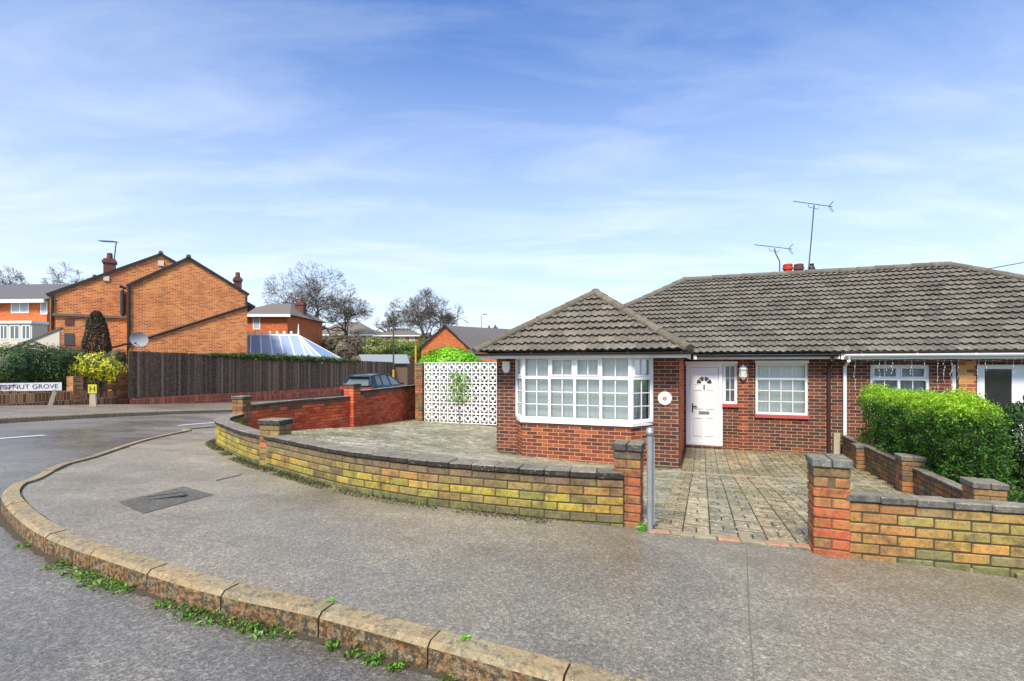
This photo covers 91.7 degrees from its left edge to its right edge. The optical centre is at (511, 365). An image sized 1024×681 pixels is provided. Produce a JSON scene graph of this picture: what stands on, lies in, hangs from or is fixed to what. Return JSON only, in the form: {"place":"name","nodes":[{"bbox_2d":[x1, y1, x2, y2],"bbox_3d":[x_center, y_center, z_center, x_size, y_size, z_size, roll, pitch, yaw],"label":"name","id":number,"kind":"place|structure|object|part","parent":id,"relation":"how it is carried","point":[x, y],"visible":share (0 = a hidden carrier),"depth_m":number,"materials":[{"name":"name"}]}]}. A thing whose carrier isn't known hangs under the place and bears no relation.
{"place":"outdoors","nodes":[
{"label":"outdoors","id":0,"kind":"place"},
{"bbox_2d":[0,390,434,417],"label":"pavement","id":1,"kind":"structure","parent":0,"point":[24,410],"depth_m":15.98,"materials":[{"name":"concrete"}]},
{"bbox_2d":[0,382,61,404],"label":"street name sign","id":2,"kind":"object","parent":1,"relation":"on","point":[54,387],"visible":1,"depth_m":16.14,"materials":[{"name":"metal"}]},
{"bbox_2d":[88,384,96,405],"bbox_3d":[-14.224,1.063,16.888,0.240,0.834,0.126,0,0,-20],"label":"hydrant marker","id":3,"kind":"object","parent":1,"relation":"on","point":[92,389],"visible":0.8,"depth_m":16.85,"materials":[{"name":"concrete"}]},
{"bbox_2d":[339,374,403,395],"bbox_3d":[-7.191,1.214,26.686,2.160,1.560,4.380,0,0,15],"label":"parked car","id":4,"kind":"object","parent":1,"relation":"on","point":[371,381],"visible":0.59,"depth_m":25.07,"materials":[{"name":"blue paint"}]},
{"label":"rear window","id":5,"kind":"part","parent":4,"relation":"part of","materials":[{"name":"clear glass"}]},
{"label":"side window","id":6,"kind":"part","parent":4,"relation":"part of","materials":[{"name":"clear glass"}]},
{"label":"side window","id":7,"kind":"part","parent":4,"relation":"part of","materials":[{"name":"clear glass"}]},
{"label":"side window","id":8,"kind":"part","parent":4,"relation":"part of","materials":[{"name":"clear glass"}]},
{"bbox_2d":[392,309,403,377],"bbox_3d":[-7.785,-0.815,34.000,0.786,6.066,0.280,0,0,0],"label":"street lamp","id":9,"kind":"object","parent":1,"relation":"on","point":[393,370],"visible":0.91,"depth_m":33.95,"materials":[{"name":"metal"}]},
{"bbox_2d":[0,400,444,680],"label":"road","id":10,"kind":"structure","parent":0,"point":[54,626],"depth_m":2.34,"materials":[{"name":"grey asphalt"}]},
{"bbox_2d":[0,435,42,438],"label":"road marking","id":11,"kind":"object","parent":10,"relation":"on","point":[22,436],"visible":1,"depth_m":9.06,"materials":[{"name":"paint"}]},
{"bbox_2d":[0,498,463,680],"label":"gutter dirt","id":12,"kind":"structure","parent":10,"relation":"on","point":[48,558],"depth_m":2.52,"materials":[{"name":"brown soil"}]},
{"bbox_2d":[13,542,456,680],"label":"gutter weeds","id":13,"kind":"object","parent":12,"relation":"on","point":[331,644],"visible":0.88,"depth_m":2.46,"materials":[{"name":"green plant"}]},
{"bbox_2d":[0,0,1023,333],"label":"sky","id":14,"kind":"structure","parent":0,"point":[510,161],"materials":[{"name":"blue"}]},
{"bbox_2d":[21,410,1023,680],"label":"pavement","id":15,"kind":"structure","parent":0,"point":[635,602],"depth_m":2.98,"materials":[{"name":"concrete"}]},
{"bbox_2d":[120,486,212,512],"bbox_3d":[-3.121,1.200,4.484,0.514,0.046,0.981,0,0,8],"label":"asphalt patch","id":16,"kind":"object","parent":15,"relation":"on","point":[142,504],"visible":0.98,"depth_m":4.40,"materials":[{"name":"grey asphalt"}]},
{"bbox_2d":[132,492,185,499],"bbox_3d":[-3.197,1.195,4.511,0.400,0.012,0.140,0,0,-38],"label":"utility cover","id":17,"kind":"object","parent":16,"relation":"on","point":[172,495],"visible":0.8,"depth_m":4.54,"materials":[{"name":"metal"}]},
{"bbox_2d":[20,430,570,664],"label":"kerb joint dirt","id":18,"kind":"structure","parent":15,"relation":"on","point":[85,460],"depth_m":5.20,"materials":[{"name":"black soil"}]},
{"bbox_2d":[205,438,551,523],"bbox_3d":[-2.869,1.310,6.545,7.855,0.128,1.015,0,0,42],"label":"wall foot moss","id":19,"kind":"object","parent":15,"relation":"on","point":[212,444],"depth_m":5.41,"materials":[{"name":"green plant"}]},
{"bbox_2d":[415,346,416,362],"bbox_3d":[-3.829,0.639,19.800,0.074,2.851,0.074,0,0,-23],"label":"painted post","id":20,"kind":"object","parent":15,"relation":"on","point":[415,354],"visible":0.35,"depth_m":19.77,"materials":[{"name":"yellow paint"}]},
{"bbox_2d":[214,414,644,526],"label":"garden wall","id":21,"kind":"structure","parent":15,"relation":"on","point":[594,495],"depth_m":4.57,"materials":[{"name":"brick"}]},
{"bbox_2d":[636,522,646,530],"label":"weed tuft","id":22,"kind":"object","parent":15,"relation":"on","point":[642,527],"visible":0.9,"depth_m":4.12,"materials":[{"name":"green plant"}]},
{"bbox_2d":[646,427,654,531],"bbox_3d":[1.141,0.989,4.108,0.062,0.959,0.079,0,0,27],"label":"gate post","id":23,"kind":"object","parent":15,"relation":"on","point":[650,478],"visible":0.96,"depth_m":4.08,"materials":[{"name":"metal"}]},
{"bbox_2d":[746,549,754,680],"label":"pavement seam","id":24,"kind":"object","parent":15,"relation":"on","point":[749,622],"visible":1,"depth_m":2.43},
{"bbox_2d":[805,453,1023,577],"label":"garden wall","id":25,"kind":"structure","parent":15,"relation":"on","point":[975,535],"depth_m":3.54,"materials":[{"name":"brick"}]},
{"bbox_2d":[291,419,807,550],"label":"garden paving","id":26,"kind":"structure","parent":0,"point":[409,435],"depth_m":10.67,"materials":[{"name":"grey stone"}]},
{"bbox_2d":[231,378,414,430],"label":"boundary wall","id":27,"kind":"structure","parent":26,"relation":"on","point":[354,406],"depth_m":12.54,"materials":[{"name":"red brick"}]},
{"bbox_2d":[424,362,496,426],"bbox_3d":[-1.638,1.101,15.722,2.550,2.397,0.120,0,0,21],"label":"screen wall","id":28,"kind":"structure","parent":26,"relation":"on","point":[440,396],"depth_m":15.67,"materials":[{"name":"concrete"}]},
{"bbox_2d":[438,371,476,423],"bbox_3d":[-1.683,1.009,15.584,1.422,1.684,0.194,0,0,21],"label":"climbing plant","id":29,"kind":"object","parent":28,"relation":"attached to","point":[459,389],"visible":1,"depth_m":15.59,"materials":[{"name":"green plant"}]},
{"bbox_2d":[292,431,895,539],"bbox_3d":[0.030,1.675,9.910,13.632,0.723,9.654,0,0,31],"label":"garden base","id":30,"kind":"object","parent":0,"point":[680,465],"visible":0.14,"depth_m":7.84,"materials":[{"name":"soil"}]},
{"bbox_2d":[415,363,426,420],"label":"brick pier","id":31,"kind":"structure","parent":30,"relation":"on","point":[419,391],"depth_m":16.11,"materials":[{"name":"brown brick"}]},
{"bbox_2d":[389,433,896,540],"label":"leaf litter","id":32,"kind":"object","parent":30,"relation":"on","point":[698,487],"visible":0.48,"depth_m":7.00,"materials":[{"name":"brown plant"}]},
{"bbox_2d":[649,529,810,549],"bbox_3d":[1.719,1.401,3.948,1.220,0.098,0.090,0,0,13],"label":"gateway edging","id":33,"kind":"object","parent":30,"relation":"on","point":[728,538],"visible":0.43,"depth_m":3.93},
{"bbox_2d":[362,347,1023,502],"bbox_3d":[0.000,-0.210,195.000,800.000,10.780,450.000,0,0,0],"label":"ground","id":34,"kind":"structure","parent":0,"point":[471,351],"depth_m":8.46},
{"bbox_2d":[0,266,28,284],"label":"bare tree","id":35,"kind":"object","parent":34,"relation":"on","point":[10,281],"visible":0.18,"depth_m":62.02,"materials":[{"name":"grey plant"}]},
{"bbox_2d":[0,340,47,382],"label":"conifer shrub","id":36,"kind":"object","parent":34,"relation":"on","point":[5,375],"visible":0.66,"depth_m":16.98,"materials":[{"name":"green plant"}]},
{"bbox_2d":[9,327,62,368],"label":"side wall","id":37,"kind":"structure","parent":34,"relation":"on","point":[47,339],"depth_m":24.07,"materials":[{"name":"white paint"}]},
{"bbox_2d":[1,340,73,390],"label":"conifer shrub","id":38,"kind":"object","parent":34,"relation":"on","point":[43,354],"visible":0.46,"depth_m":17.79,"materials":[{"name":"green plant"}]},
{"bbox_2d":[0,275,95,348],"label":"brick house","id":39,"kind":"structure","parent":34,"relation":"on","point":[24,312],"depth_m":39.66,"materials":[{"name":"orange brick"}]},
{"bbox_2d":[11,303,28,312],"bbox_3d":[-39.308,-4.676,39.729,1.529,1.000,0.030,0,0,4],"label":"window","id":40,"kind":"structure","parent":39,"relation":"in","point":[15,307],"depth_m":39.72,"materials":[{"name":"grey glass"}]},
{"bbox_2d":[40,301,47,313],"bbox_3d":[-37.253,-4.588,39.585,0.588,1.059,0.030,0,0,4],"label":"window","id":41,"kind":"structure","parent":39,"relation":"in","point":[43,306],"depth_m":39.57,"materials":[{"name":"white plastic"}]},
{"bbox_2d":[34,343,90,390],"bbox_3d":[-17.029,0.229,18.977,1.885,2.310,2.007,0,0,0],"label":"conifer shrub","id":42,"kind":"object","parent":34,"relation":"on","point":[71,354],"visible":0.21,"depth_m":18.70,"materials":[{"name":"green plant"}]},
{"bbox_2d":[0,365,127,405],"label":"wall","id":43,"kind":"structure","parent":34,"relation":"on","point":[74,394],"depth_m":17.36,"materials":[{"name":"brick"}]},
{"bbox_2d":[41,261,91,283],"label":"bare tree","id":44,"kind":"object","parent":34,"relation":"on","point":[59,281],"visible":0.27,"depth_m":65.39,"materials":[{"name":"brown plant"}]},
{"bbox_2d":[81,310,112,390],"bbox_3d":[-17.965,-0.423,21.498,1.170,3.951,1.190,0,0,0],"label":"columnar conifer","id":45,"kind":"object","parent":34,"relation":"on","point":[96,319],"visible":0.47,"depth_m":21.28,"materials":[{"name":"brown plant"}]},
{"bbox_2d":[65,351,129,396],"bbox_3d":[-15.375,0.423,18.285,2.224,1.997,1.344,0,0,0],"label":"golden shrub","id":46,"kind":"object","parent":34,"relation":"on","point":[91,367],"visible":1,"depth_m":18.09,"materials":[{"name":"yellow plant"}]},
{"bbox_2d":[105,348,127,364],"bbox_3d":[-16.264,0.386,20.503,0.872,2.194,0.905,0,0,0],"label":"round bush","id":47,"kind":"object","parent":34,"relation":"on","point":[120,355],"visible":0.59,"depth_m":20.35,"materials":[{"name":"green plant"}]},
{"bbox_2d":[45,251,255,390],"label":"brick house","id":48,"kind":"structure","parent":34,"relation":"on","point":[188,304],"depth_m":26.67,"materials":[{"name":"orange brick"}]},
{"bbox_2d":[98,240,117,258],"bbox_3d":[-23.492,-6.689,28.918,0.978,1.152,0.422,0,0,-35],"label":"tv aerial","id":49,"kind":"object","parent":48,"relation":"attached to","point":[111,242],"visible":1,"depth_m":29.07,"materials":[{"name":"metal"}]},
{"bbox_2d":[120,291,125,313],"bbox_3d":[-21.052,-3.397,26.915,0.249,1.264,0.065,0,0,-35],"label":"window","id":50,"kind":"structure","parent":48,"relation":"in","point":[120,291],"depth_m":26.93,"materials":[{"name":"black glass"}]},
{"bbox_2d":[130,332,148,350],"bbox_3d":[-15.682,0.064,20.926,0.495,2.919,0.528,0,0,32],"label":"satellite dish","id":51,"kind":"object","parent":48,"relation":"attached to","point":[140,339],"visible":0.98,"depth_m":20.98,"materials":[{"name":"metal"}]},
{"bbox_2d":[0,396,436,422],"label":"kerb","id":52,"kind":"structure","parent":34,"relation":"on","point":[53,417],"depth_m":13.79,"materials":[{"name":"concrete"}]},
{"bbox_2d":[125,351,414,403],"bbox_3d":[-11.679,0.973,31.954,0.200,3.044,26.906,0,0,12],"label":"board fence","id":53,"kind":"object","parent":34,"relation":"on","point":[161,377],"visible":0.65,"depth_m":23.54,"materials":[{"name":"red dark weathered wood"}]},
{"bbox_2d":[204,351,360,363],"bbox_3d":[-12.359,-0.397,28.832,0.743,0.762,13.626,0,0,13],"label":"ivy","id":54,"kind":"object","parent":53,"relation":"attached to","point":[273,357],"visible":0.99,"depth_m":27.20,"materials":[{"name":"green plant"}]},
{"bbox_2d":[247,298,326,345],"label":"brick house","id":55,"kind":"structure","parent":34,"relation":"on","point":[279,318],"depth_m":39.05,"materials":[{"name":"orange brick"}]},
{"bbox_2d":[253,317,259,329],"bbox_3d":[-19.503,-3.269,37.983,0.559,1.062,0.030,0,0,0],"label":"window","id":56,"kind":"structure","parent":55,"relation":"in","point":[256,320],"depth_m":37.98,"materials":[{"name":"white glass"}]},
{"bbox_2d":[247,324,339,363],"bbox_3d":[-14.832,-0.114,32.779,6.230,5.228,3.737,0,0,0],"label":"conservatory","id":57,"kind":"object","parent":34,"relation":"on","point":[290,344],"visible":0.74,"depth_m":32.15,"materials":[{"name":"glass"}]},
{"bbox_2d":[261,259,357,334],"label":"bare tree","id":58,"kind":"object","parent":34,"relation":"on","point":[314,302],"visible":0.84,"depth_m":73.03,"materials":[{"name":"grey plant"}]},
{"bbox_2d":[1,410,644,680],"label":"kerb","id":59,"kind":"structure","parent":34,"relation":"on","point":[444,652],"depth_m":2.42,"materials":[{"name":"concrete"}]},
{"bbox_2d":[460,632,470,641],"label":"kerb weed","id":60,"kind":"object","parent":59,"relation":"on","point":[466,635],"visible":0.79,"depth_m":2.15,"materials":[{"name":"green plant"}]},
{"bbox_2d":[322,330,351,349],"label":"garden shrub","id":61,"kind":"object","parent":34,"relation":"on","point":[328,338],"visible":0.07,"depth_m":65.20,"materials":[{"name":"brown plant"}]},
{"bbox_2d":[320,330,369,359],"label":"garden shrub","id":62,"kind":"object","parent":34,"relation":"on","point":[340,346],"visible":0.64,"depth_m":43.22,"materials":[{"name":"brown plant"}]},
{"bbox_2d":[320,290,373,335],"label":"bare tree","id":63,"kind":"object","parent":34,"relation":"on","point":[349,314],"visible":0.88,"depth_m":82.86,"materials":[{"name":"brown plant"}]},
{"bbox_2d":[322,322,378,342],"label":"distant house","id":64,"kind":"structure","parent":34,"relation":"on","point":[363,330],"depth_m":89.00,"materials":[{"name":"grey tile"}]},
{"bbox_2d":[359,335,403,353],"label":"garden shrub","id":65,"kind":"object","parent":34,"relation":"on","point":[372,347],"visible":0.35,"depth_m":49.04,"materials":[{"name":"green plant"}]},
{"bbox_2d":[351,354,414,384],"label":"garden shed","id":66,"kind":"structure","parent":34,"relation":"on","point":[404,368],"depth_m":41.47,"materials":[{"name":"wood"}]},
{"bbox_2d":[373,311,405,331],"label":"bare tree","id":67,"kind":"object","parent":34,"relation":"on","point":[387,325],"visible":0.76,"depth_m":89.46,"materials":[{"name":"grey plant"}]},
{"bbox_2d":[373,328,421,346],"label":"distant house","id":68,"kind":"structure","parent":34,"relation":"on","point":[410,335],"depth_m":86.11,"materials":[{"name":"white tile"}]},
{"bbox_2d":[377,337,427,362],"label":"garden shrub","id":69,"kind":"object","parent":34,"relation":"on","point":[408,350],"visible":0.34,"depth_m":50.50,"materials":[{"name":"green plant"}]},
{"bbox_2d":[369,327,435,340],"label":"woodland","id":70,"kind":"object","parent":34,"relation":"on","point":[378,331],"depth_m":126.73,"materials":[{"name":"brown plant"}]},
{"bbox_2d":[385,287,453,345],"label":"bare tree","id":71,"kind":"object","parent":34,"relation":"on","point":[420,321],"visible":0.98,"depth_m":78.69,"materials":[{"name":"grey plant"}]},
{"bbox_2d":[425,299,468,336],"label":"bare tree","id":72,"kind":"object","parent":34,"relation":"on","point":[440,312],"visible":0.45,"depth_m":84.74,"materials":[{"name":"grey plant"}]},
{"bbox_2d":[417,346,483,390],"bbox_3d":[-2.161,0.615,17.513,2.470,2.625,1.513,0,0,0],"label":"laurel bush","id":73,"kind":"object","parent":34,"relation":"on","point":[453,354],"visible":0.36,"depth_m":17.11,"materials":[{"name":"green plant"}]},
{"bbox_2d":[419,323,509,384],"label":"brick bungalow","id":74,"kind":"object","parent":34,"relation":"on","point":[464,337],"visible":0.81,"depth_m":46.51,"materials":[{"name":"orange brick"}]},
{"bbox_2d":[482,325,496,361],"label":"distant house","id":75,"kind":"structure","parent":34,"relation":"on","point":[492,360],"depth_m":75.00,"materials":[{"name":"orange brick"}]},
{"bbox_2d":[472,261,1023,471],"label":"bungalow","id":76,"kind":"object","parent":34,"relation":"on","point":[591,375],"visible":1,"depth_m":11.04,"materials":[{"name":"brick"}]},
{"bbox_2d":[502,361,509,372],"bbox_3d":[-0.124,0.038,10.839,0.170,0.252,0.070,0,0,21],"label":"alarm box","id":77,"kind":"object","parent":76,"relation":"attached to","point":[505,366],"visible":1,"depth_m":10.81,"materials":[{"name":"white plastic"}]},
{"bbox_2d":[515,358,653,426],"bbox_3d":[1.351,0.484,10.082,2.922,1.368,0.540,0,0,21],"label":"bay window","id":78,"kind":"structure","parent":76,"relation":"in","point":[579,391],"depth_m":9.89,"materials":[{"name":"white plastic"}]},
{"bbox_2d":[658,391,671,404],"bbox_3d":[2.972,0.642,9.672,0.270,0.270,0.045,0,0,21],"label":"wall plaque","id":79,"kind":"object","parent":76,"relation":"attached to","point":[664,397],"depth_m":9.66,"materials":[{"name":"white plastic"}]},
{"bbox_2d":[690,368,718,442],"bbox_3d":[4.666,0.967,12.078,0.649,1.827,0.095,0,0,21],"label":"front door","id":80,"kind":"structure","parent":76,"relation":"in","point":[704,382],"depth_m":12.08,"materials":[{"name":"white plastic"}]},
{"bbox_2d":[722,364,737,406],"bbox_3d":[5.217,0.479,11.907,0.350,1.029,0.250,0,0,21],"label":"window","id":81,"kind":"structure","parent":76,"relation":"in","point":[729,370],"depth_m":11.94,"materials":[{"name":"white plastic"}]},
{"bbox_2d":[739,364,746,379],"bbox_3d":[5.408,0.159,11.638,0.196,0.370,0.196,0,0,-24],"label":"wall lantern","id":82,"kind":"object","parent":76,"relation":"attached to","point":[742,374],"depth_m":11.59,"materials":[{"name":"white glass"}]},
{"bbox_2d":[754,243,793,270],"bbox_3d":[8.009,-3.262,15.245,1.066,0.987,0.300,0,0,21],"label":"tv aerial","id":83,"kind":"object","parent":76,"relation":"attached to","point":[775,251],"visible":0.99,"depth_m":15.19,"materials":[{"name":"metal"}]},
{"bbox_2d":[755,360,809,418],"bbox_3d":[6.231,0.553,11.519,1.116,1.326,0.250,0,0,21],"label":"window","id":84,"kind":"structure","parent":76,"relation":"in","point":[781,386],"depth_m":11.57,"materials":[{"name":"white plastic"}]},
{"bbox_2d":[793,201,833,268],"bbox_3d":[8.992,-3.882,14.869,1.054,2.197,0.300,0,0,21],"label":"tv aerial","id":85,"kind":"object","parent":76,"relation":"attached to","point":[812,225],"visible":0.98,"depth_m":14.87,"materials":[{"name":"metal"}]},
{"bbox_2d":[870,365,928,418],"bbox_3d":[8.351,0.584,10.762,1.059,1.200,0.152,0,0,21],"label":"window","id":86,"kind":"structure","parent":76,"relation":"in","point":[901,375],"depth_m":10.74,"materials":[{"name":"white plastic"}]},
{"bbox_2d":[851,359,1017,390],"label":"string lights","id":87,"kind":"object","parent":76,"relation":"hanging from","point":[937,366],"visible":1,"depth_m":10.15,"materials":[{"name":"plastic"}]},
{"bbox_2d":[841,435,1009,500],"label":"dividing wall","id":88,"kind":"structure","parent":34,"relation":"on","point":[903,472],"depth_m":7.17,"materials":[{"name":"brick"}]},
{"bbox_2d":[853,380,1021,501],"bbox_3d":[6.655,1.196,8.084,1.174,1.912,4.326,0,0,21],"label":"hedge","id":89,"kind":"object","parent":34,"relation":"on","point":[950,435],"visible":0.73,"depth_m":6.75,"materials":[{"name":"green plant"}]},
{"bbox_2d":[993,394,1023,501],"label":"garden shrub","id":90,"kind":"object","parent":34,"relation":"on","point":[1016,411],"visible":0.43,"depth_m":7.36,"materials":[{"name":"green plant"}]},
{"bbox_2d":[654,447,1023,578],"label":"driveway","id":91,"kind":"structure","parent":0,"point":[769,518],"depth_m":6.17,"materials":[{"name":"beige stone"}]},
{"bbox_2d":[662,470,893,487],"bbox_3d":[4.284,1.885,8.271,3.422,0.044,0.044,0,0,20],"label":"drain channel","id":92,"kind":"object","parent":91,"relation":"on","point":[780,478],"visible":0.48,"depth_m":8.27,"materials":[{"name":"metal"}]}
]}

